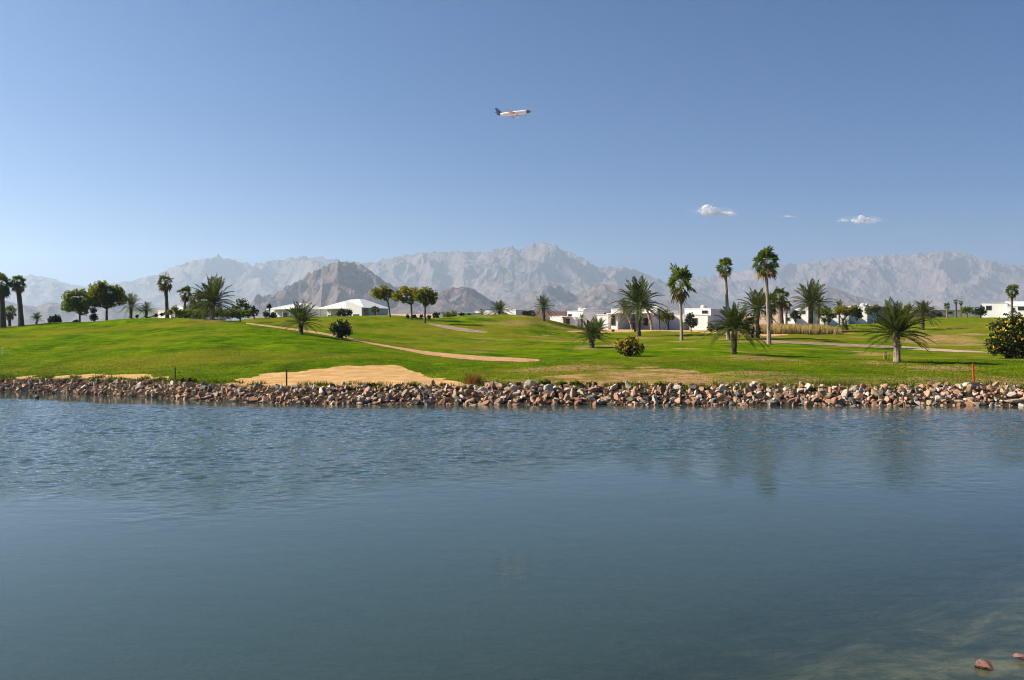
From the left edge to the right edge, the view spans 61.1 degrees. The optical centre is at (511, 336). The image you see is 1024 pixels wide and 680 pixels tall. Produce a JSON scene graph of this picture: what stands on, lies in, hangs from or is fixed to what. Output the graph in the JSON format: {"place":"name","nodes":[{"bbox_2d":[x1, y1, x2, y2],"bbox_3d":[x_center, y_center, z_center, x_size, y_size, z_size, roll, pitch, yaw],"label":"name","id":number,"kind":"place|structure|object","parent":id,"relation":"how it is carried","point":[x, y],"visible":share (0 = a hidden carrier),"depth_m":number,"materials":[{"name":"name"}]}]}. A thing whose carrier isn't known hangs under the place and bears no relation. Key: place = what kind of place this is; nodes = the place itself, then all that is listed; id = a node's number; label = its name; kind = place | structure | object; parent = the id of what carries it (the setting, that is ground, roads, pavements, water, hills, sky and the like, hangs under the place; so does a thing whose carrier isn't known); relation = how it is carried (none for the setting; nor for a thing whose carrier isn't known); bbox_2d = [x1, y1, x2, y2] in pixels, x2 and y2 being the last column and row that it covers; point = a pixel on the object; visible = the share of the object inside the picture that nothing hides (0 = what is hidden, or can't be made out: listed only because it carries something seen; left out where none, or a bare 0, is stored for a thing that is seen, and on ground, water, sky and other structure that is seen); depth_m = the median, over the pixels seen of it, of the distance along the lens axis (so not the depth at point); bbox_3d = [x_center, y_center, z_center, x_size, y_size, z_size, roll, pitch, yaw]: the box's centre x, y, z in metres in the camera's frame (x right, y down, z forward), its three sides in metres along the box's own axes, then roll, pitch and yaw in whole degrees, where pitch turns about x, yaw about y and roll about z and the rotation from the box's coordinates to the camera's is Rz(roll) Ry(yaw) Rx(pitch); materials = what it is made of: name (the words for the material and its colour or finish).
{"place":"outdoors","nodes":[
{"label":"outdoors","id":0,"kind":"place"},
{"bbox_2d":[5,301,170,325],"bbox_3d":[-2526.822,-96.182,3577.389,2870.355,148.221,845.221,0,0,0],"label":"foothill","id":1,"kind":"structure","parent":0,"point":[46,310],"depth_m":3511.06,"materials":[{"name":"stone"}]},
{"bbox_2d":[244,260,495,318],"bbox_3d":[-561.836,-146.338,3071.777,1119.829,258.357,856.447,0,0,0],"label":"rocky hill","id":2,"kind":"structure","parent":0,"point":[332,283],"depth_m":3073.38,"materials":[{"name":"stone"}]},
{"bbox_2d":[0,242,740,320],"bbox_3d":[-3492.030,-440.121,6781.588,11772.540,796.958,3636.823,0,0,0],"label":"mountain range","id":3,"kind":"structure","parent":0,"point":[510,274],"depth_m":6982.13,"materials":[{"name":"stone"}]},
{"bbox_2d":[246,323,538,361],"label":"path","id":4,"kind":"structure","parent":0,"point":[472,357],"depth_m":68.54,"materials":[{"name":"concrete"}]},
{"bbox_2d":[428,322,486,332],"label":"path","id":5,"kind":"structure","parent":0,"point":[458,328],"depth_m":108.88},
{"bbox_2d":[0,392,1023,679],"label":"water","id":6,"kind":"structure","parent":0,"point":[154,538],"depth_m":14.35,"materials":[{"name":"liquid"}]},
{"bbox_2d":[0,314,1023,404],"bbox_3d":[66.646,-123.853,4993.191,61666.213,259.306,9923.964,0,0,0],"label":"ground","id":7,"kind":"structure","parent":0,"point":[518,336],"depth_m":66.20,"materials":[{"name":"plant"}]},
{"bbox_2d":[0,272,12,327],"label":"fan palm","id":8,"kind":"object","parent":7,"relation":"on","point":[4,292],"visible":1,"depth_m":97.96,"materials":[{"name":"green plant"}]},
{"bbox_2d":[5,304,16,325],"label":"fan palm","id":9,"kind":"object","parent":7,"relation":"on","point":[9,315],"visible":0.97,"depth_m":100.68,"materials":[{"name":"green plant"}]},
{"bbox_2d":[8,275,26,325],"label":"fan palm","id":10,"kind":"object","parent":7,"relation":"on","point":[17,288],"visible":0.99,"depth_m":98.73,"materials":[{"name":"green plant"}]},
{"bbox_2d":[29,311,44,323],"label":"date palm","id":11,"kind":"object","parent":7,"relation":"on","point":[37,317],"visible":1,"depth_m":101.02,"materials":[{"name":"green plant"}]},
{"bbox_2d":[47,314,62,322],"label":"shrub","id":12,"kind":"object","parent":7,"relation":"on","point":[55,318],"visible":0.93,"depth_m":100.68,"materials":[{"name":"green plant"}]},
{"bbox_2d":[60,288,94,321],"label":"tree","id":13,"kind":"object","parent":7,"relation":"on","point":[80,305],"visible":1,"depth_m":103.54,"materials":[{"name":"green plant"}]},
{"bbox_2d":[89,303,99,321],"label":"shrub","id":14,"kind":"object","parent":7,"relation":"on","point":[93,317],"visible":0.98,"depth_m":104.84,"materials":[{"name":"green plant"}]},
{"bbox_2d":[87,280,127,320],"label":"tree","id":15,"kind":"object","parent":7,"relation":"on","point":[99,293],"visible":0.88,"depth_m":105.45,"materials":[{"name":"green plant"}]},
{"bbox_2d":[118,292,146,318],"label":"date palm","id":16,"kind":"object","parent":7,"relation":"on","point":[131,299],"visible":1,"depth_m":101.88,"materials":[{"name":"green plant"}]},
{"bbox_2d":[126,308,164,318],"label":"garden wall","id":17,"kind":"structure","parent":7,"relation":"on","point":[150,312],"depth_m":128.04,"materials":[{"name":"paint"}]},
{"bbox_2d":[136,301,157,317],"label":"date palm","id":18,"kind":"object","parent":7,"relation":"on","point":[146,308],"visible":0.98,"depth_m":102.78,"materials":[{"name":"green plant"}]},
{"bbox_2d":[157,272,173,317],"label":"fan palm","id":19,"kind":"object","parent":7,"relation":"on","point":[164,287],"visible":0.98,"depth_m":105.75,"materials":[{"name":"green plant"}]},
{"bbox_2d":[167,304,182,317],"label":"shrub","id":20,"kind":"object","parent":7,"relation":"on","point":[177,311],"visible":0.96,"depth_m":103.83,"materials":[{"name":"green plant"}]},
{"bbox_2d":[158,306,203,318],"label":"villa","id":21,"kind":"object","parent":7,"relation":"on","point":[163,311],"visible":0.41,"depth_m":126.33,"materials":[{"name":"paint"}]},
{"bbox_2d":[177,285,191,316],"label":"fan palm","id":22,"kind":"object","parent":7,"relation":"on","point":[187,289],"visible":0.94,"depth_m":109.93,"materials":[{"name":"green plant"}]},
{"bbox_2d":[187,290,211,318],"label":"tree","id":23,"kind":"object","parent":7,"relation":"on","point":[194,298],"visible":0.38,"depth_m":112.56,"materials":[{"name":"green plant"}]},
{"bbox_2d":[182,275,242,320],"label":"date palm","id":24,"kind":"object","parent":7,"relation":"on","point":[211,292],"visible":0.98,"depth_m":93.30,"materials":[{"name":"green plant"}]},
{"bbox_2d":[175,308,251,319],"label":"hedge","id":25,"kind":"object","parent":7,"relation":"on","point":[243,313],"visible":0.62,"depth_m":106.70,"materials":[{"name":"green plant"}]},
{"bbox_2d":[229,298,250,321],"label":"tree","id":26,"kind":"object","parent":7,"relation":"on","point":[241,304],"visible":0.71,"depth_m":112.65,"materials":[{"name":"green plant"}]},
{"bbox_2d":[249,305,258,318],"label":"tree","id":27,"kind":"object","parent":7,"relation":"on","point":[253,312],"visible":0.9,"depth_m":124.59,"materials":[{"name":"green plant"}]},
{"bbox_2d":[262,304,276,317],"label":"tree","id":28,"kind":"object","parent":7,"relation":"on","point":[266,313],"visible":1,"depth_m":127.75,"materials":[{"name":"green plant"}]},
{"bbox_2d":[266,303,326,316],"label":"pavilion","id":29,"kind":"structure","parent":7,"relation":"on","point":[281,311],"depth_m":141.68,"materials":[{"name":"paint"}]},
{"bbox_2d":[279,298,324,334],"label":"date palm","id":30,"kind":"object","parent":7,"relation":"on","point":[301,314],"visible":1,"depth_m":80.91,"materials":[{"name":"green plant"}]},
{"bbox_2d":[329,319,352,337],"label":"shrub","id":31,"kind":"object","parent":7,"relation":"on","point":[343,330],"visible":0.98,"depth_m":83.49,"materials":[{"name":"green plant"}]},
{"bbox_2d":[339,308,352,315],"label":"shrub","id":32,"kind":"object","parent":7,"relation":"on","point":[349,312],"visible":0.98,"depth_m":132.24,"materials":[{"name":"green plant"}]},
{"bbox_2d":[318,299,390,316],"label":"pavilion","id":33,"kind":"structure","parent":7,"relation":"on","point":[360,307],"depth_m":137.64,"materials":[{"name":"white fabric"}]},
{"bbox_2d":[370,285,394,316],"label":"tree","id":34,"kind":"object","parent":7,"relation":"on","point":[383,293],"visible":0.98,"depth_m":123.70,"materials":[{"name":"green plant"}]},
{"bbox_2d":[392,285,417,319],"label":"tree","id":35,"kind":"object","parent":7,"relation":"on","point":[396,295],"visible":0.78,"depth_m":120.56,"materials":[{"name":"green plant"}]},
{"bbox_2d":[406,314,430,318],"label":"shrub","id":36,"kind":"object","parent":7,"relation":"on","point":[421,316],"visible":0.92,"depth_m":124.85,"materials":[{"name":"green plant"}]},
{"bbox_2d":[412,286,437,322],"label":"tree","id":37,"kind":"object","parent":7,"relation":"on","point":[421,295],"visible":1,"depth_m":115.51,"materials":[{"name":"green plant"}]},
{"bbox_2d":[444,310,456,316],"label":"shrub","id":38,"kind":"object","parent":7,"relation":"on","point":[447,314],"visible":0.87,"depth_m":137.71,"materials":[{"name":"green plant"}]},
{"bbox_2d":[438,311,480,317],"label":"garden wall","id":39,"kind":"structure","parent":7,"relation":"on","point":[442,313],"depth_m":142.67,"materials":[{"name":"paint"}]},
{"bbox_2d":[463,373,490,384],"bbox_3d":[-1.956,2.120,43.584,1.888,0.658,1.492,0,0,39],"label":"dry tuft","id":40,"kind":"object","parent":7,"relation":"on","point":[473,379],"visible":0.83,"depth_m":43.49,"materials":[{"name":"orange plant"}]},
{"bbox_2d":[484,300,515,313],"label":"date palm","id":41,"kind":"object","parent":7,"relation":"on","point":[498,308],"visible":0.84,"depth_m":136.81,"materials":[{"name":"green plant"}]},
{"bbox_2d":[475,308,534,314],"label":"villa","id":42,"kind":"object","parent":7,"relation":"on","point":[516,312],"visible":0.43,"depth_m":145.26,"materials":[{"name":"paint"}]},
{"bbox_2d":[0,378,1023,405],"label":"bank stones","id":43,"kind":"object","parent":7,"relation":"on","point":[172,384],"visible":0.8,"depth_m":41.73,"materials":[{"name":"stone"}]},
{"bbox_2d":[522,310,535,316],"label":"shrub","id":44,"kind":"object","parent":7,"relation":"on","point":[528,313],"visible":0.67,"depth_m":135.56,"materials":[{"name":"green plant"}]},
{"bbox_2d":[524,380,536,388],"bbox_3d":[0.962,2.423,42.253,0.786,0.577,0.356,6,9,0],"label":"boulder","id":45,"kind":"object","parent":7,"relation":"on","point":[528,384],"visible":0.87,"depth_m":42.10,"materials":[{"name":"stone"}]},
{"bbox_2d":[529,293,557,320],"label":"date palm","id":46,"kind":"object","parent":7,"relation":"on","point":[543,301],"visible":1,"depth_m":126.98,"materials":[{"name":"green plant"}]},
{"bbox_2d":[538,378,551,384],"bbox_3d":[1.615,2.292,42.626,0.738,0.485,0.431,0,0,0],"label":"weed","id":47,"kind":"object","parent":7,"relation":"on","point":[547,381],"visible":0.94,"depth_m":42.56,"materials":[{"name":"green plant"}]},
{"bbox_2d":[543,384,552,393],"bbox_3d":[1.754,2.539,41.523,0.488,0.485,0.468,0,0,10],"label":"boulder","id":48,"kind":"object","parent":7,"relation":"on","point":[548,388],"visible":0.97,"depth_m":41.36,"materials":[{"name":"stone"}]},
{"bbox_2d":[535,311,566,319],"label":"boundary wall","id":49,"kind":"structure","parent":7,"relation":"on","point":[557,313],"depth_m":190.00,"materials":[{"name":"paint"}]},
{"bbox_2d":[550,307,603,327],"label":"villa","id":50,"kind":"object","parent":7,"relation":"on","point":[571,317],"visible":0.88,"depth_m":157.79,"materials":[{"name":"paint"}]},
{"bbox_2d":[572,318,612,347],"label":"date palm","id":51,"kind":"object","parent":7,"relation":"on","point":[592,330],"visible":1,"depth_m":83.00,"materials":[{"name":"green plant"}]},
{"bbox_2d":[590,316,610,338],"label":"date palm","id":52,"kind":"object","parent":7,"relation":"on","point":[600,321],"visible":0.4,"depth_m":107.95,"materials":[{"name":"green plant"}]},
{"bbox_2d":[597,309,636,328],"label":"villa","id":53,"kind":"object","parent":7,"relation":"on","point":[614,322],"visible":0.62,"depth_m":149.57,"materials":[{"name":"paint"}]},
{"bbox_2d":[613,299,635,329],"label":"date palm","id":54,"kind":"object","parent":7,"relation":"on","point":[629,320],"visible":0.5,"depth_m":141.82,"materials":[{"name":"green plant"}]},
{"bbox_2d":[614,335,644,356],"bbox_3d":[8.706,0.797,64.143,2.348,1.861,1.750,0,0,0],"label":"shrub","id":55,"kind":"object","parent":7,"relation":"on","point":[630,347],"visible":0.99,"depth_m":63.77,"materials":[{"name":"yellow plant"}]},
{"bbox_2d":[608,276,669,335],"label":"date palm","id":56,"kind":"object","parent":7,"relation":"on","point":[639,296],"visible":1,"depth_m":114.67,"materials":[{"name":"green plant"}]},
{"bbox_2d":[636,301,656,329],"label":"date palm","id":57,"kind":"object","parent":7,"relation":"on","point":[650,320],"visible":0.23,"depth_m":143.84,"materials":[{"name":"brown plant"}]},
{"bbox_2d":[631,306,677,329],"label":"villa","id":58,"kind":"object","parent":7,"relation":"on","point":[646,324],"visible":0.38,"depth_m":151.11,"materials":[{"name":"paint"}]},
{"bbox_2d":[660,309,674,329],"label":"tree","id":59,"kind":"object","parent":7,"relation":"on","point":[669,318],"visible":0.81,"depth_m":142.52,"materials":[{"name":"green plant"}]},
{"bbox_2d":[666,263,696,339],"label":"fan palm","id":60,"kind":"object","parent":7,"relation":"on","point":[682,274],"visible":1,"depth_m":97.69,"materials":[{"name":"green plant"}]},
{"bbox_2d":[684,312,696,331],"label":"tree","id":61,"kind":"object","parent":7,"relation":"on","point":[692,322],"visible":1,"depth_m":127.82,"materials":[{"name":"green plant"}]},
{"bbox_2d":[669,305,725,329],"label":"villa","id":62,"kind":"object","parent":7,"relation":"on","point":[703,314],"visible":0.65,"depth_m":154.63,"materials":[{"name":"paint"}]},
{"bbox_2d":[706,323,725,334],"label":"shrub","id":63,"kind":"object","parent":7,"relation":"on","point":[718,328],"visible":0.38,"depth_m":111.81,"materials":[{"name":"green plant"}]},
{"bbox_2d":[715,257,732,339],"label":"fan palm","id":64,"kind":"object","parent":7,"relation":"on","point":[723,271],"visible":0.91,"depth_m":97.67,"materials":[{"name":"green plant"}]},
{"bbox_2d":[702,301,770,353],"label":"date palm","id":65,"kind":"object","parent":7,"relation":"on","point":[733,321],"visible":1,"depth_m":66.56,"materials":[{"name":"green plant"}]},
{"bbox_2d":[740,314,761,337],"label":"shrub","id":66,"kind":"object","parent":7,"relation":"on","point":[748,325],"visible":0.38,"depth_m":101.26,"materials":[{"name":"green plant"}]},
{"bbox_2d":[735,286,779,337],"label":"date palm","id":67,"kind":"object","parent":7,"relation":"on","point":[756,301],"visible":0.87,"depth_m":100.21,"materials":[{"name":"green plant"}]},
{"bbox_2d":[751,245,778,343],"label":"fan palm","id":68,"kind":"object","parent":7,"relation":"on","point":[760,269],"visible":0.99,"depth_m":86.37,"materials":[{"name":"green plant"}]},
{"bbox_2d":[761,292,782,323],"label":"fan palm","id":69,"kind":"object","parent":7,"relation":"on","point":[773,296],"visible":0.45,"depth_m":127.43,"materials":[{"name":"green plant"}]},
{"bbox_2d":[771,286,789,323],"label":"fan palm","id":70,"kind":"object","parent":7,"relation":"on","point":[781,294],"visible":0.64,"depth_m":130.65,"materials":[{"name":"green plant"}]},
{"bbox_2d":[783,300,792,323],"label":"fan palm","id":71,"kind":"object","parent":7,"relation":"on","point":[786,310],"visible":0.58,"depth_m":137.85,"materials":[{"name":"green plant"}]},
{"bbox_2d":[740,323,841,334],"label":"dry grass","id":72,"kind":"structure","parent":7,"relation":"on","point":[801,328],"depth_m":114.28,"materials":[{"name":"plant"}]},
{"bbox_2d":[789,310,801,324],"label":"tree","id":73,"kind":"object","parent":7,"relation":"on","point":[793,313],"visible":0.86,"depth_m":139.91,"materials":[{"name":"green plant"}]},
{"bbox_2d":[783,307,816,324],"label":"villa","id":74,"kind":"object","parent":7,"relation":"on","point":[804,319],"visible":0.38,"depth_m":167.80,"materials":[{"name":"paint"}]},
{"bbox_2d":[787,278,837,325],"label":"date palm","id":75,"kind":"object","parent":7,"relation":"on","point":[812,296],"visible":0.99,"depth_m":126.47,"materials":[{"name":"green plant"}]},
{"bbox_2d":[805,294,830,323],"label":"date palm","id":76,"kind":"object","parent":7,"relation":"on","point":[818,319],"visible":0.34,"depth_m":136.87,"materials":[{"name":"green plant"}]},
{"bbox_2d":[816,307,834,324],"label":"tree","id":77,"kind":"object","parent":7,"relation":"on","point":[831,315],"visible":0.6,"depth_m":141.60,"materials":[{"name":"green plant"}]},
{"bbox_2d":[831,304,857,329],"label":"tree","id":78,"kind":"object","parent":7,"relation":"on","point":[846,311],"visible":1,"depth_m":132.64,"materials":[{"name":"green plant"}]},
{"bbox_2d":[835,318,854,329],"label":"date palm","id":79,"kind":"object","parent":7,"relation":"on","point":[845,325],"visible":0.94,"depth_m":132.97,"materials":[{"name":"green plant"}]},
{"bbox_2d":[830,303,874,325],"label":"villa","id":80,"kind":"object","parent":7,"relation":"on","point":[863,320],"visible":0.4,"depth_m":172.19,"materials":[{"name":"paint"}]},
{"bbox_2d":[851,306,863,326],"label":"tree","id":81,"kind":"object","parent":7,"relation":"on","point":[857,313],"visible":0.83,"depth_m":149.63,"materials":[{"name":"green plant"}]},
{"bbox_2d":[864,304,882,323],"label":"tree","id":82,"kind":"object","parent":7,"relation":"on","point":[875,307],"visible":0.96,"depth_m":164.67,"materials":[{"name":"green plant"}]},
{"bbox_2d":[861,296,935,361],"bbox_3d":[25.171,-0.332,57.045,4.816,4.529,4.898,0,0,0],"label":"date palm","id":83,"kind":"object","parent":7,"relation":"on","point":[895,323],"visible":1,"depth_m":56.65,"materials":[{"name":"green plant"}]},
{"bbox_2d":[909,300,942,329],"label":"date palm","id":84,"kind":"object","parent":7,"relation":"on","point":[924,306],"visible":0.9,"depth_m":127.47,"materials":[{"name":"green plant"}]},
{"bbox_2d":[909,307,945,317],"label":"villa","id":85,"kind":"object","parent":7,"relation":"on","point":[936,312],"visible":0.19,"depth_m":229.96,"materials":[{"name":"paint"}]},
{"bbox_2d":[948,310,981,316],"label":"villa","id":86,"kind":"object","parent":7,"relation":"on","point":[951,313],"visible":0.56,"depth_m":240.11,"materials":[{"name":"paint"}]},
{"bbox_2d":[960,305,974,317],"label":"tree","id":87,"kind":"object","parent":7,"relation":"on","point":[968,309],"visible":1,"depth_m":207.66,"materials":[{"name":"green plant"}]},
{"bbox_2d":[962,382,979,389],"bbox_3d":[22.156,2.478,41.934,0.800,0.500,0.424,0,0,-9],"label":"boulder","id":88,"kind":"object","parent":7,"relation":"on","point":[974,384],"visible":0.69,"depth_m":41.76,"materials":[{"name":"stone"}]},
{"bbox_2d":[974,305,987,317],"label":"tree","id":89,"kind":"object","parent":7,"relation":"on","point":[980,311],"visible":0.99,"depth_m":199.82,"materials":[{"name":"green plant"}]},
{"bbox_2d":[981,301,1023,317],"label":"villa","id":90,"kind":"object","parent":7,"relation":"on","point":[997,310],"visible":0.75,"depth_m":204.31,"materials":[{"name":"paint"}]},
{"bbox_2d":[983,311,1023,357],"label":"shrub","id":91,"kind":"object","parent":7,"relation":"on","point":[1014,348],"visible":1,"depth_m":65.60,"materials":[{"name":"green plant"}]},
{"bbox_2d":[1004,284,1018,315],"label":"fan palm","id":92,"kind":"object","parent":7,"relation":"on","point":[1011,287],"visible":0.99,"depth_m":189.76,"materials":[{"name":"green plant"}]},
{"bbox_2d":[1004,399,1023,403],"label":"boulder","id":93,"kind":"object","parent":7,"relation":"on","point":[1015,401],"visible":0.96,"depth_m":40.03,"materials":[{"name":"beige stone"}]},
{"bbox_2d":[0,0,1023,286],"label":"sky","id":94,"kind":"structure","parent":0,"point":[139,138],"materials":[{"name":"blue"}]},
{"bbox_2d":[495,108,530,117],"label":"airliner","id":95,"kind":"object","parent":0,"point":[513,114],"visible":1,"depth_m":848.49,"materials":[{"name":"white metal"}]},
{"bbox_2d":[503,283,691,313],"bbox_3d":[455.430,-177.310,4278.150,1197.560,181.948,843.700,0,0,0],"label":"foothill","id":96,"kind":"structure","parent":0,"point":[599,297],"depth_m":4233.27,"materials":[{"name":"stone"}]},
{"bbox_2d":[702,204,733,215],"bbox_3d":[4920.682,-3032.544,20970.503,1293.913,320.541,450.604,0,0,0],"label":"cloud","id":97,"kind":"structure","parent":0,"point":[710,210],"depth_m":20963.56,"materials":[{"name":"white"}]},
{"bbox_2d":[633,557,1023,679],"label":"lake bed","id":98,"kind":"object","parent":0,"point":[956,627],"visible":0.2,"depth_m":11.40,"materials":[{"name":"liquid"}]},
{"bbox_2d":[974,659,993,670],"bbox_3d":[4.567,3.163,8.389,0.162,0.088,0.180,0,0,29],"label":"stone","id":99,"kind":"object","parent":98,"relation":"on","point":[983,664],"visible":1,"depth_m":8.33,"materials":[{"name":"stone"}]},
{"bbox_2d":[1012,653,1023,659],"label":"stone","id":100,"kind":"object","parent":98,"relation":"on","point":[1018,656],"visible":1,"depth_m":8.54,"materials":[{"name":"stone"}]},
{"bbox_2d":[761,340,901,348],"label":"path","id":101,"kind":"structure","parent":0,"point":[838,344],"depth_m":89.74,"materials":[{"name":"concrete"}]},
{"bbox_2d":[763,284,903,313],"bbox_3d":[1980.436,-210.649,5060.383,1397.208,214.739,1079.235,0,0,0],"label":"foothill","id":102,"kind":"structure","parent":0,"point":[848,299],"depth_m":5062.89,"materials":[{"name":"stone"}]},
{"bbox_2d":[675,251,1023,313],"bbox_3d":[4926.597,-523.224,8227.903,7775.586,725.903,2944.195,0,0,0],"label":"mountain range","id":103,"kind":"structure","parent":0,"point":[937,280],"depth_m":8274.63,"materials":[{"name":"stone"}]},
{"bbox_2d":[851,215,871,223],"bbox_3d":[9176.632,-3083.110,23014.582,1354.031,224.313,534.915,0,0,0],"label":"cloud","id":104,"kind":"structure","parent":0,"point":[861,219],"depth_m":22912.38,"materials":[{"name":"white"}]},
{"bbox_2d":[902,346,989,352],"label":"path","id":105,"kind":"structure","parent":0,"point":[929,349],"depth_m":83.40,"materials":[{"name":"concrete"}]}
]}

